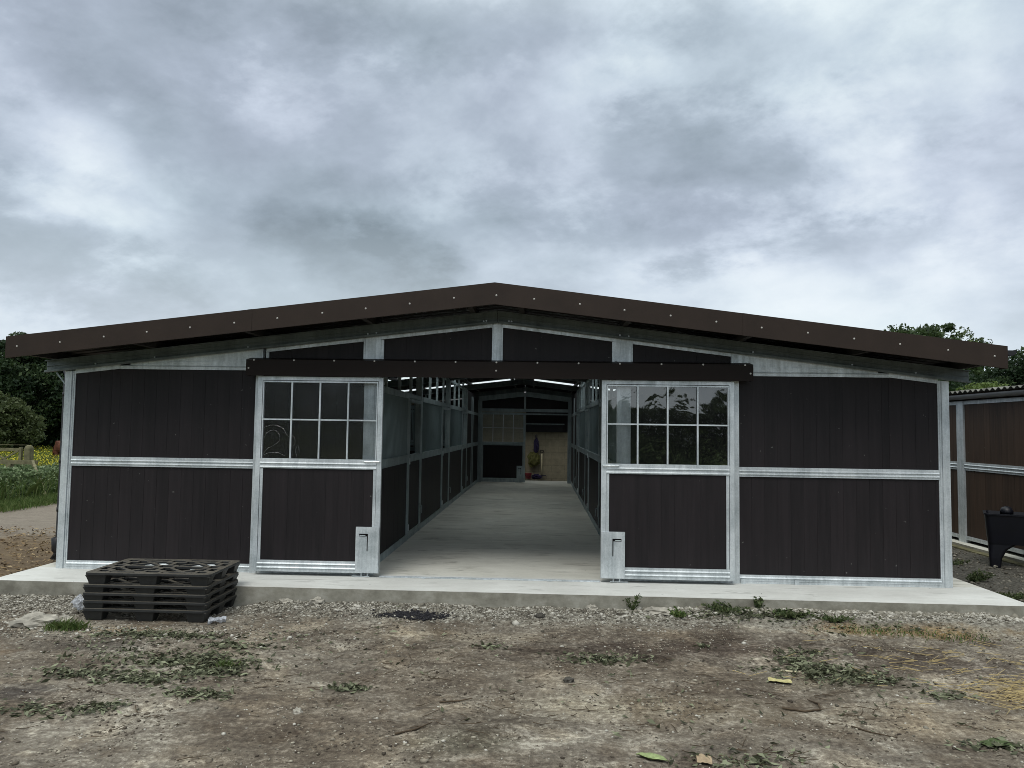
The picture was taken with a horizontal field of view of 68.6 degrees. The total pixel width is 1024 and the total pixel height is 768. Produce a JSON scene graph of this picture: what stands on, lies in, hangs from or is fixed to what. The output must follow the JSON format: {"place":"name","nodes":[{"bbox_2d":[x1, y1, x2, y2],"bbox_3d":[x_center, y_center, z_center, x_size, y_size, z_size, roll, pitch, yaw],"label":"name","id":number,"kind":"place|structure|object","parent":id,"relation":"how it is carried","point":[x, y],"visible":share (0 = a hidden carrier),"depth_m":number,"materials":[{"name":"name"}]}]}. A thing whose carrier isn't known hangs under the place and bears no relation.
{"place":"outdoors","nodes":[
{"label":"outdoors","id":0,"kind":"place"},
{"bbox_2d":[0,444,22,465],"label":"field gate","id":1,"kind":"structure","parent":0,"point":[20,451],"depth_m":20.00,"materials":[{"name":"brown wood"}]},
{"bbox_2d":[0,491,57,512],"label":"verge grass","id":2,"kind":"structure","parent":0,"point":[27,502],"depth_m":15.96,"materials":[{"name":"green plant"}]},
{"bbox_2d":[5,282,1016,587],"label":"stable barn","id":3,"kind":"structure","parent":0,"point":[713,446],"depth_m":8.51,"materials":[{"name":"wood"}]},
{"bbox_2d":[252,376,383,576],"bbox_3d":[-2.200,1.036,8.507,1.441,2.239,0.075,1,-3,2],"label":"sliding door","id":4,"kind":"structure","parent":3,"relation":"in","point":[311,515],"depth_m":8.49,"materials":[{"name":"metal"}]},
{"bbox_2d":[407,399,421,535],"bbox_3d":[-1.517,1.283,11.831,0.098,2.060,1.143,1,-3,2],"label":"stall door","id":5,"kind":"structure","parent":3,"relation":"in","point":[414,509],"depth_m":11.84,"materials":[{"name":"metal"}]},
{"bbox_2d":[441,407,450,508],"bbox_3d":[-1.370,1.518,15.681,0.098,2.060,1.143,1,-3,2],"label":"stall door","id":6,"kind":"structure","parent":3,"relation":"in","point":[445,451],"depth_m":15.73,"materials":[{"name":"metal"}]},
{"bbox_2d":[461,411,467,492],"bbox_3d":[-1.222,1.754,19.531,0.098,2.060,1.143,1,-3,2],"label":"stall door","id":7,"kind":"structure","parent":3,"relation":"in","point":[464,446],"depth_m":19.63,"materials":[{"name":"metal"}]},
{"bbox_2d":[480,412,525,482],"bbox_3d":[-0.292,2.008,23.840,1.428,2.209,0.075,1,-3,2],"label":"sliding door","id":8,"kind":"structure","parent":3,"relation":"in","point":[499,461],"depth_m":23.82,"materials":[{"name":"wood"}]},
{"bbox_2d":[574,413,578,493],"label":"stall door","id":9,"kind":"structure","parent":3,"relation":"in","point":[577,425],"depth_m":19.80,"materials":[{"name":"metal"}]},
{"bbox_2d":[582,408,588,511],"bbox_3d":[1.530,1.553,15.568,0.098,2.060,1.143,1,-3,2],"label":"stall door","id":10,"kind":"structure","parent":3,"relation":"in","point":[585,489],"depth_m":15.81,"materials":[{"name":"metal"}]},
{"bbox_2d":[595,403,601,534],"bbox_3d":[1.383,1.318,11.718,0.098,2.060,1.143,1,-3,2],"label":"stall door","id":11,"kind":"structure","parent":3,"relation":"in","point":[598,508],"depth_m":12.15,"materials":[{"name":"metal"}]},
{"bbox_2d":[600,380,734,582],"bbox_3d":[1.731,1.083,8.354,1.470,2.239,0.075,1,-3,2],"label":"sliding door","id":12,"kind":"structure","parent":3,"relation":"in","point":[667,521],"depth_m":8.34,"materials":[{"name":"metal"}]},
{"bbox_2d":[0,503,1023,767],"bbox_3d":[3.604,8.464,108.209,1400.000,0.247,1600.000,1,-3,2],"label":"ground","id":13,"kind":"structure","parent":0,"point":[198,735],"depth_m":5.29,"materials":[{"name":"brown soil"}]},
{"bbox_2d":[0,460,45,495],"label":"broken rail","id":14,"kind":"object","parent":13,"relation":"on","point":[11,463],"visible":0.48,"depth_m":18.59,"materials":[{"name":"brown wood"}]},
{"bbox_2d":[0,526,55,576],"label":"wood chips","id":15,"kind":"object","parent":13,"relation":"on","point":[18,535],"visible":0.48,"depth_m":10.87,"materials":[{"name":"brown wood"}]},
{"bbox_2d":[23,445,33,465],"bbox_3d":[-12.889,2.243,19.988,0.176,1.225,0.176,1,-3,2],"label":"gate post","id":16,"kind":"object","parent":13,"relation":"on","point":[28,452],"visible":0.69,"depth_m":19.93,"materials":[{"name":"brown wood"}]},
{"bbox_2d":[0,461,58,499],"bbox_3d":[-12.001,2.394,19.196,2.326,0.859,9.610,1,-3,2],"label":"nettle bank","id":17,"kind":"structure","parent":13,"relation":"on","point":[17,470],"depth_m":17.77,"materials":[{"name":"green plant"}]},
{"bbox_2d":[0,468,58,501],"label":"tall grass","id":18,"kind":"structure","parent":13,"relation":"on","point":[36,488],"depth_m":17.01,"materials":[{"name":"green plant"}]},
{"bbox_2d":[7,612,59,627],"bbox_3d":[-4.395,2.193,6.910,0.442,0.180,0.175,2,-4,-26],"label":"concrete lump","id":19,"kind":"object","parent":13,"relation":"on","point":[33,619],"visible":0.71,"depth_m":6.88,"materials":[{"name":"concrete"}]},
{"bbox_2d":[52,441,59,458],"bbox_3d":[-16.959,2.730,28.963,1.836,1.061,0.501,0,-4,14],"label":"pony","id":20,"kind":"object","parent":13,"relation":"on","point":[56,450],"visible":0.11,"depth_m":28.91},
{"bbox_2d":[26,615,92,631],"bbox_3d":[-4.061,2.187,6.859,0.552,0.091,0.365,1,-3,2],"label":"grass tuft","id":21,"kind":"object","parent":13,"relation":"on","point":[64,626],"visible":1,"depth_m":6.81,"materials":[{"name":"green plant"}]},
{"bbox_2d":[59,615,74,622],"bbox_3d":[-4.235,2.234,7.107,0.200,0.096,0.138,1,-3,2],"label":"concrete lump","id":22,"kind":"object","parent":13,"relation":"on","point":[65,617],"visible":0.34,"depth_m":7.09,"materials":[{"name":"concrete"}]},
{"bbox_2d":[72,594,83,609],"bbox_3d":[-4.239,2.154,7.412,0.224,0.168,0.142,1,-3,2],"label":"plastic bottle bag","id":23,"kind":"object","parent":13,"relation":"on","point":[78,603],"visible":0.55,"depth_m":7.40,"materials":[{"name":"grey plastic"}]},
{"bbox_2d":[82,595,236,622],"bbox_3d":[-3.501,2.234,7.544,1.220,0.117,0.800,1,-3,2],"label":"plastic pallet","id":24,"kind":"object","parent":13,"relation":"on","point":[197,616],"visible":0.36,"depth_m":7.18,"materials":[{"name":"black plastic"}]},
{"bbox_2d":[83,587,236,610],"bbox_3d":[-3.498,2.160,7.550,1.220,0.117,0.800,1,-3,2],"label":"plastic pallet","id":25,"kind":"object","parent":24,"relation":"on","point":[151,605],"visible":0.38,"depth_m":7.18,"materials":[{"name":"black plastic"}]},
{"bbox_2d":[82,579,237,602],"bbox_3d":[-3.502,2.086,7.550,1.220,0.117,0.800,1,-3,2],"label":"plastic pallet","id":26,"kind":"object","parent":25,"relation":"on","point":[189,598],"visible":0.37,"depth_m":7.18,"materials":[{"name":"black plastic"}]},
{"bbox_2d":[83,572,238,594],"bbox_3d":[-3.499,2.009,7.558,1.220,0.117,0.800,1,-3,2],"label":"plastic pallet","id":27,"kind":"object","parent":26,"relation":"on","point":[170,583],"visible":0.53,"depth_m":7.20,"materials":[{"name":"black plastic"}]},
{"bbox_2d":[85,558,239,585],"bbox_3d":[-3.490,1.898,7.579,1.220,0.117,0.800,1,-3,1],"label":"plastic pallet","id":28,"kind":"object","parent":27,"relation":"on","point":[206,574],"visible":1,"depth_m":7.45,"materials":[{"name":"black plastic"}]},
{"bbox_2d":[208,616,225,623],"bbox_3d":[-2.810,2.243,7.151,0.160,0.074,0.120,2,-4,-18],"label":"plastic sheet scrap","id":29,"kind":"object","parent":13,"relation":"on","point":[220,620],"visible":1,"depth_m":7.13,"materials":[{"name":"grey plastic"}]},
{"bbox_2d":[214,655,243,666],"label":"grass tuft","id":30,"kind":"object","parent":13,"relation":"on","point":[222,663],"visible":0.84,"depth_m":5.80,"materials":[{"name":"green plant"}]},
{"bbox_2d":[293,707,302,714],"bbox_3d":[-1.397,2.133,4.888,0.066,0.064,0.052,1,-3,2],"label":"stone","id":31,"kind":"object","parent":13,"relation":"on","point":[296,710],"visible":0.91,"depth_m":4.87,"materials":[{"name":"beige stone"}]},
{"bbox_2d":[394,722,431,734],"bbox_3d":[-0.599,2.130,4.642,0.038,0.023,0.300,-2,-5,42],"label":"stick","id":32,"kind":"object","parent":13,"relation":"on","point":[401,732],"visible":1,"depth_m":4.60,"materials":[{"name":"brown wood"}]},
{"bbox_2d":[365,609,466,622],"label":"black granules","id":33,"kind":"object","parent":13,"relation":"on","point":[427,615],"visible":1,"depth_m":7.32,"materials":[{"name":"black gravel"}]},
{"bbox_2d":[439,698,472,702],"bbox_3d":[-0.383,2.175,5.157,0.232,0.015,0.019,2,-4,-15],"label":"stick","id":34,"kind":"object","parent":13,"relation":"on","point":[454,700],"visible":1,"depth_m":5.15,"materials":[{"name":"brown wood"}]},
{"bbox_2d":[401,386,615,480],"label":"block wall building","id":35,"kind":"structure","parent":13,"relation":"on","point":[550,432],"depth_m":26.08,"materials":[{"name":"concrete"}]},
{"bbox_2d":[527,451,539,467],"bbox_3d":[0.748,2.570,25.970,0.472,0.665,0.197,1,-3,2],"label":"hay net","id":36,"kind":"object","parent":35,"relation":"hanging from","point":[533,457],"visible":1,"depth_m":25.92,"materials":[{"name":"yellow plant"}]},
{"bbox_2d":[533,436,538,452],"bbox_3d":[0.845,2.103,25.994,0.197,0.706,0.179,1,-3,2],"label":"hay net","id":37,"kind":"object","parent":35,"relation":"hanging from","point":[536,446],"visible":1,"depth_m":25.94,"materials":[{"name":"purple fabric"}]},
{"bbox_2d":[0,480,1023,617],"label":"concrete slab","id":38,"kind":"structure","parent":13,"relation":"on","point":[527,529],"depth_m":8.25,"materials":[{"name":"grey concrete"}]},
{"bbox_2d":[0,593,1023,658],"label":"gravel","id":39,"kind":"structure","parent":13,"relation":"on","point":[363,604],"depth_m":7.42,"materials":[{"name":"grey gravel"}]},
{"bbox_2d":[279,598,293,603],"bbox_3d":[-2.333,2.248,7.757,0.145,0.073,0.104,3,-4,-26],"label":"concrete lump","id":40,"kind":"object","parent":39,"relation":"on","point":[286,600],"visible":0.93,"depth_m":7.73,"materials":[{"name":"concrete"}]},
{"bbox_2d":[308,596,324,603],"bbox_3d":[-2.018,2.246,7.746,0.170,0.101,0.102,1,-3,-3],"label":"concrete lump","id":41,"kind":"object","parent":39,"relation":"on","point":[317,600],"visible":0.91,"depth_m":7.71,"materials":[{"name":"concrete"}]},
{"bbox_2d":[534,612,544,618],"bbox_3d":[0.271,2.275,7.346,0.102,0.077,0.085,3,-4,-28],"label":"stone","id":42,"kind":"object","parent":39,"relation":"on","point":[540,615],"visible":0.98,"depth_m":7.32,"materials":[{"name":"grey stone"}]},
{"bbox_2d":[585,604,597,609],"bbox_3d":[0.808,2.282,7.631,0.144,0.082,0.092,1,-3,2],"label":"concrete lump","id":43,"kind":"object","parent":39,"relation":"on","point":[591,607],"visible":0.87,"depth_m":7.61,"materials":[{"name":"concrete"}]},
{"bbox_2d":[643,606,674,615],"bbox_3d":[1.464,2.266,7.478,0.345,0.093,0.156,0,-4,14],"label":"concrete lump","id":44,"kind":"object","parent":39,"relation":"on","point":[664,611],"visible":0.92,"depth_m":7.44,"materials":[{"name":"concrete"}]},
{"bbox_2d":[615,605,1023,625],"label":"rubble","id":45,"kind":"object","parent":39,"relation":"on","point":[955,615],"visible":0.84,"depth_m":7.41,"materials":[{"name":"gravel"}]},
{"bbox_2d":[0,598,1023,767],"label":"pebbles","id":46,"kind":"object","parent":13,"relation":"on","point":[696,715],"visible":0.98,"depth_m":5.37,"materials":[{"name":"stone"}]},
{"bbox_2d":[0,605,1023,767],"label":"fallen leaves","id":47,"kind":"object","parent":13,"relation":"on","point":[810,672],"visible":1,"depth_m":5.74,"materials":[{"name":"plant"}]},
{"bbox_2d":[0,604,1023,767],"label":"soil crumbs","id":48,"kind":"object","parent":13,"relation":"on","point":[422,759],"visible":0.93,"depth_m":5.27,"materials":[{"name":"brown soil"}]},
{"bbox_2d":[2,612,1023,767],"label":"twigs","id":49,"kind":"object","parent":13,"relation":"on","point":[744,750],"visible":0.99,"depth_m":5.13,"materials":[{"name":"brown wood"}]},
{"bbox_2d":[531,474,541,479],"bbox_3d":[0.845,3.188,25.815,0.364,0.197,0.262,1,-3,2],"label":"folded cloth","id":50,"kind":"object","parent":13,"relation":"on","point":[536,476],"visible":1,"depth_m":25.75,"materials":[{"name":"blue fabric"}]},
{"bbox_2d":[525,473,531,478],"bbox_3d":[0.559,3.158,25.835,0.245,0.190,0.245,3,-4,-31],"label":"red bucket","id":51,"kind":"object","parent":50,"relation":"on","point":[527,475],"visible":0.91,"depth_m":25.75,"materials":[{"name":"plastic"}]},
{"bbox_2d":[540,450,545,478],"bbox_3d":[1.026,2.776,25.913,0.331,0.987,0.184,1,-3,2],"label":"shavings fork","id":52,"kind":"object","parent":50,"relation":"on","point":[541,463],"visible":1,"depth_m":25.96,"materials":[{"name":"brown wood"}]},
{"bbox_2d":[563,677,573,682],"bbox_3d":[0.421,2.201,5.566,0.092,0.061,0.072,1,-3,2],"label":"stone","id":53,"kind":"object","parent":13,"relation":"on","point":[568,679],"visible":0.9,"depth_m":5.55,"materials":[{"name":"grey stone"}]},
{"bbox_2d":[622,593,641,609],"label":"weed","id":54,"kind":"object","parent":13,"relation":"on","point":[635,602],"visible":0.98,"depth_m":7.56,"materials":[{"name":"green plant"}]},
{"bbox_2d":[636,752,670,762],"bbox_3d":[0.802,2.119,4.264,0.210,0.021,0.085,-1,-4,26],"label":"leaf","id":55,"kind":"object","parent":13,"relation":"on","point":[651,756],"visible":1,"depth_m":4.27,"materials":[{"name":"green plant"}]},
{"bbox_2d":[668,606,687,617],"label":"weed","id":56,"kind":"object","parent":13,"relation":"on","point":[679,614],"visible":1,"depth_m":7.38,"materials":[{"name":"green plant"}]},
{"bbox_2d":[696,753,711,764],"bbox_3d":[1.092,2.129,4.262,0.085,0.024,0.085,0,-4,10],"label":"cardboard scrap","id":57,"kind":"object","parent":13,"relation":"on","point":[701,758],"visible":1,"depth_m":4.26,"materials":[{"name":"beige cardboard"}]},
{"bbox_2d":[701,600,749,613],"bbox_3d":[2.130,2.229,7.473,0.462,0.125,0.269,-2,-4,37],"label":"weed","id":58,"kind":"object","parent":13,"relation":"on","point":[720,608],"visible":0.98,"depth_m":7.47,"materials":[{"name":"green plant"}]},
{"bbox_2d":[753,593,764,607],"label":"weed","id":59,"kind":"object","parent":13,"relation":"on","point":[758,603],"visible":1,"depth_m":7.53,"materials":[{"name":"green plant"}]},
{"bbox_2d":[768,677,791,682],"bbox_3d":[2.015,2.231,5.644,0.170,0.019,0.075,0,-4,12],"label":"paper strip","id":60,"kind":"object","parent":13,"relation":"on","point":[780,680],"visible":1,"depth_m":5.66,"materials":[{"name":"beige paper"}]},
{"bbox_2d":[768,607,814,618],"bbox_3d":[2.753,2.248,7.359,0.433,0.103,0.273,1,-3,2],"label":"weed","id":61,"kind":"object","parent":13,"relation":"on","point":[790,613],"visible":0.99,"depth_m":7.32,"materials":[{"name":"green plant"}]},
{"bbox_2d":[782,699,820,711],"bbox_3d":[1.999,2.200,5.108,0.302,0.018,0.170,3,-4,-35],"label":"stick","id":62,"kind":"object","parent":13,"relation":"on","point":[799,710],"visible":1,"depth_m":5.06,"materials":[{"name":"brown wood"}]},
{"bbox_2d":[817,613,853,622],"bbox_3d":[3.137,2.267,7.266,0.377,0.092,0.149,1,-3,2],"label":"weed","id":63,"kind":"object","parent":13,"relation":"on","point":[831,620],"visible":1,"depth_m":7.25,"materials":[{"name":"green plant"}]},
{"bbox_2d":[851,725,896,737],"bbox_3d":[2.257,2.172,4.683,0.261,0.018,0.014,-2,-4,35],"label":"stick","id":64,"kind":"object","parent":13,"relation":"on","point":[871,731],"visible":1,"depth_m":4.69,"materials":[{"name":"brown wood"}]},
{"bbox_2d":[732,632,1023,714],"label":"straw","id":65,"kind":"object","parent":13,"relation":"on","point":[1005,679],"visible":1,"depth_m":5.70,"materials":[{"name":"yellow plant"}]},
{"bbox_2d":[822,623,935,639],"bbox_3d":[3.452,2.296,7.028,1.062,0.045,0.561,1,-3,2],"label":"grass patch","id":66,"kind":"object","parent":13,"relation":"on","point":[891,633],"visible":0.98,"depth_m":6.97,"materials":[{"name":"green plant"}]},
{"bbox_2d":[883,322,992,391],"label":"broadleaf tree","id":67,"kind":"object","parent":13,"relation":"on","point":[926,329],"visible":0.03,"depth_m":46.63,"materials":[{"name":"green plant"}]},
{"bbox_2d":[952,557,969,564],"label":"weed","id":68,"kind":"object","parent":13,"relation":"on","point":[958,562],"visible":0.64,"depth_m":10.40,"materials":[{"name":"green plant"}]},
{"bbox_2d":[938,369,987,390],"bbox_3d":[22.996,1.831,37.494,5.519,5.232,4.739,1,-3,2],"label":"broadleaf tree","id":69,"kind":"object","parent":13,"relation":"on","point":[952,385],"visible":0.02,"depth_m":36.24,"materials":[{"name":"green plant"}]},
{"bbox_2d":[917,630,1017,644],"bbox_3d":[4.097,2.317,6.928,0.937,0.039,0.507,1,-3,2],"label":"grass patch","id":70,"kind":"object","parent":13,"relation":"on","point":[957,634],"visible":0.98,"depth_m":6.87,"materials":[{"name":"plant"}]},
{"bbox_2d":[965,568,995,581],"bbox_3d":[5.699,2.356,9.203,0.418,0.175,0.224,2,-4,-23],"label":"weed","id":71,"kind":"object","parent":13,"relation":"on","point":[973,576],"visible":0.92,"depth_m":9.18,"materials":[{"name":"green plant"}]},
{"bbox_2d":[956,381,1010,390],"bbox_3d":[15.622,1.726,25.279,4.317,3.734,4.628,3,-4,-34],"label":"elder bush","id":72,"kind":"object","parent":13,"relation":"on","point":[982,385],"depth_m":25.48,"materials":[{"name":"green plant"}]},
{"bbox_2d":[949,384,1023,566],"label":"brown shed","id":73,"kind":"structure","parent":13,"relation":"on","point":[987,448],"depth_m":11.70,"materials":[{"name":"wood"}]},
{"bbox_2d":[949,346,1023,390],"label":"broadleaf tree","id":74,"kind":"object","parent":13,"relation":"on","point":[1012,374],"visible":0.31,"depth_m":30.89,"materials":[{"name":"green plant"}]},
{"bbox_2d":[952,547,1023,601],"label":"yard stones","id":75,"kind":"object","parent":13,"relation":"on","point":[995,566],"visible":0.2,"depth_m":9.75,"materials":[{"name":"grey gravel"}]},
{"bbox_2d":[980,738,1019,746],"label":"weed","id":76,"kind":"object","parent":13,"relation":"on","point":[988,742],"visible":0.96,"depth_m":4.55,"materials":[{"name":"green plant"}]},
{"bbox_2d":[983,506,1023,567],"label":"plastic trough","id":77,"kind":"object","parent":13,"relation":"on","point":[1004,526],"visible":1,"depth_m":10.19,"materials":[{"name":"black plastic"}]},
{"bbox_2d":[996,590,1023,599],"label":"weed","id":78,"kind":"object","parent":13,"relation":"on","point":[1017,596],"visible":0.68,"depth_m":8.30,"materials":[{"name":"green plant"}]},
{"bbox_2d":[0,0,1023,386],"label":"sky","id":79,"kind":"structure","parent":0,"point":[852,163],"materials":[{"name":"grey"}]},
{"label":"meadow","id":80,"kind":"structure","parent":0,"visible":0},
{"bbox_2d":[0,391,47,454],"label":"hawthorn bush","id":81,"kind":"object","parent":80,"relation":"on","point":[21,425],"visible":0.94,"depth_m":34.07,"materials":[{"name":"green plant"}]},
{"bbox_2d":[0,446,58,465],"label":"buttercups","id":82,"kind":"object","parent":80,"relation":"on","point":[35,456],"visible":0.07,"depth_m":28.69,"materials":[{"name":"yellow plant"}]},
{"bbox_2d":[0,446,59,465],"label":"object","id":83,"kind":"structure","parent":80,"relation":"on","point":[49,458],"depth_m":28.95,"materials":[{"name":"yellow plant"}]},
{"bbox_2d":[2,390,60,449],"bbox_3d":[-26.855,2.007,40.073,6.590,3.819,6.515,1,-3,2],"label":"hawthorn bush","id":84,"kind":"object","parent":80,"relation":"on","point":[32,403],"visible":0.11,"depth_m":39.39,"materials":[{"name":"green plant"}]},
{"bbox_2d":[0,331,71,448],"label":"broadleaf tree","id":85,"kind":"object","parent":80,"relation":"on","point":[27,377],"visible":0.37,"depth_m":38.75,"materials":[{"name":"green plant"}]},
{"bbox_2d":[38,358,75,437],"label":"broadleaf tree","id":86,"kind":"object","parent":80,"relation":"on","point":[58,431],"depth_m":40.14,"materials":[{"name":"green plant"}]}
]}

